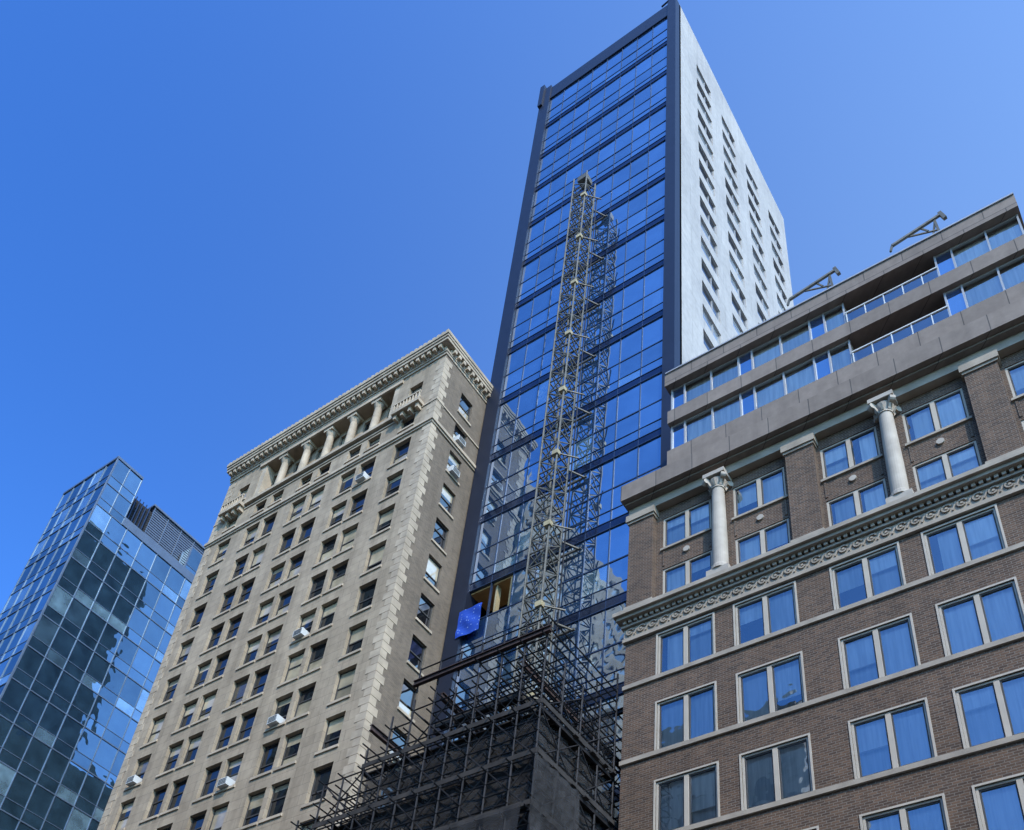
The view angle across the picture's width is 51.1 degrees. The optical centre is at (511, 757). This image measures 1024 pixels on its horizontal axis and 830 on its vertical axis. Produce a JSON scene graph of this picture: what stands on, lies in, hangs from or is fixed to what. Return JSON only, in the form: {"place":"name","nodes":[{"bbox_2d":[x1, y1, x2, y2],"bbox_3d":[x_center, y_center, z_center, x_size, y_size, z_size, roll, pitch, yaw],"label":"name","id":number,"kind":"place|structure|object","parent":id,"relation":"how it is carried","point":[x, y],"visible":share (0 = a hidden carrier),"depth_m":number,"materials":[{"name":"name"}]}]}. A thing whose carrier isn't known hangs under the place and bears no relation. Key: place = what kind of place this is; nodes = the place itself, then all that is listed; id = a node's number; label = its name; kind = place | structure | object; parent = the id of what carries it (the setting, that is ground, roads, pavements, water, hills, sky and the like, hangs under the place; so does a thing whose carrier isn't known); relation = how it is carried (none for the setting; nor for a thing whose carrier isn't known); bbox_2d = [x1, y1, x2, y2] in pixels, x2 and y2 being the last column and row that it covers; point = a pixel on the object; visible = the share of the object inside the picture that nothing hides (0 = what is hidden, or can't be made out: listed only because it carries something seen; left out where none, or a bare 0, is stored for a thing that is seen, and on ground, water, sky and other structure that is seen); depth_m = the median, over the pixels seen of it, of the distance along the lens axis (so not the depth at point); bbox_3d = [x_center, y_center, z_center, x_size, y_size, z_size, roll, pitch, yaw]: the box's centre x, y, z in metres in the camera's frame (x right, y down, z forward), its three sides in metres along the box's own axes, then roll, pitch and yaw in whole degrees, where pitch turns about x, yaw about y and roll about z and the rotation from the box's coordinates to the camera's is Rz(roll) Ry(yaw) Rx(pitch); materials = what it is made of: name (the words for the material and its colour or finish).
{"place":"outdoors","nodes":[
{"label":"outdoors","id":0,"kind":"place"},
{"bbox_2d":[0,0,1023,613],"label":"sky","id":1,"kind":"structure","parent":0,"point":[220,220],"materials":[{"name":"blue"}]},
{"label":"ground","id":2,"kind":"structure","parent":0,"visible":0},
{"bbox_2d":[0,456,195,829],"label":"mullions","id":3,"kind":"object","parent":2,"relation":"on","point":[156,548],"visible":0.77,"depth_m":83.47,"materials":[{"name":"grey metal"}]},
{"bbox_2d":[0,460,201,829],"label":"glass panes","id":4,"kind":"object","parent":3,"relation":"in","point":[19,739],"visible":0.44,"depth_m":81.47,"materials":[{"name":"blue glass"}]},
{"bbox_2d":[126,496,204,560],"bbox_3d":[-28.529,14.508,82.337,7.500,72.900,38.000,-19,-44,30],"label":"roof plant screen","id":5,"kind":"object","parent":3,"relation":"on","point":[164,530],"visible":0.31,"depth_m":93.77,"materials":[{"name":"grey metal"}]},
{"bbox_2d":[97,329,492,829],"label":"limestone office high rise","id":6,"kind":"structure","parent":2,"relation":"on","point":[306,642],"depth_m":55.05,"materials":[{"name":"beige stone"}]},
{"bbox_2d":[116,387,469,829],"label":"window glass","id":7,"kind":"structure","parent":6,"relation":"in","point":[407,694],"depth_m":53.64,"materials":[{"name":"black glass"}]},
{"bbox_2d":[291,614,622,829],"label":"scaffold tower","id":8,"kind":"structure","parent":2,"relation":"on","point":[540,766],"depth_m":33.71,"materials":[{"name":"metal"}]},
{"bbox_2d":[618,348,1023,829],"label":"walls","id":9,"kind":"structure","parent":2,"relation":"on","point":[996,424],"depth_m":32.85,"materials":[{"name":"brown brick"}]},
{"bbox_2d":[612,297,1023,829],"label":"stone trim and frames","id":10,"kind":"structure","parent":9,"relation":"attached to","point":[982,342],"depth_m":34.70,"materials":[{"name":"grey stone"}]},
{"bbox_2d":[626,389,1023,635],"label":"columns and ornament","id":11,"kind":"structure","parent":9,"relation":"attached to","point":[884,408],"depth_m":36.13,"materials":[{"name":"grey stone"}]},
{"bbox_2d":[661,366,1023,829],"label":"curtains","id":12,"kind":"object","parent":9,"relation":"attached to","point":[1001,804],"visible":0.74,"depth_m":32.16,"materials":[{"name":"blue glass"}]},
{"bbox_2d":[665,192,1023,464],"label":"penthouse walls","id":13,"kind":"structure","parent":9,"relation":"on","point":[895,305],"depth_m":42.40,"materials":[{"name":"grey concrete"}]},
{"bbox_2d":[787,266,840,305],"bbox_3d":[12.845,-19.821,45.511,2.343,2.067,0.441,-14,-41,26],"label":"roof davit arm","id":14,"kind":"object","parent":13,"relation":"on","point":[820,279],"visible":0.78,"depth_m":45.57},
{"bbox_2d":[673,221,1023,448],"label":"penthouse glass","id":15,"kind":"object","parent":13,"relation":"in","point":[974,295],"visible":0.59,"depth_m":43.54,"materials":[{"name":"blue glass"}]},
{"bbox_2d":[889,210,946,252],"bbox_3d":[16.439,-21.060,43.295,2.343,2.067,0.441,-14,-41,26],"label":"roof davit arm","id":16,"kind":"object","parent":13,"relation":"on","point":[942,215],"visible":0.81,"depth_m":43.35},
{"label":"pavement","id":17,"kind":"structure","parent":0,"visible":0},
{"bbox_2d":[507,170,607,724],"bbox_3d":[1.657,-8.182,48.497,2.372,74.350,1.990,-19,-44,30],"label":"construction hoist mast","id":18,"kind":"object","parent":17,"relation":"on","point":[584,180],"visible":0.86,"depth_m":54.28,"materials":[{"name":"metal"}]},
{"bbox_2d":[428,0,793,793],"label":"glass tower","id":19,"kind":"structure","parent":17,"relation":"on","point":[638,124],"depth_m":63.14,"materials":[{"name":"dark navy aluminium"},{"name":"glass"},{"name":"white painted concrete"}]},
{"bbox_2d":[455,602,481,638],"bbox_3d":[-2.100,-6.618,51.887,1.400,1.840,0.080,-19,-44,30],"label":"blue tarpaulin","id":20,"kind":"object","parent":19,"relation":"attached to","point":[468,620],"visible":1,"depth_m":51.88,"materials":[{"name":"blue plastic"}]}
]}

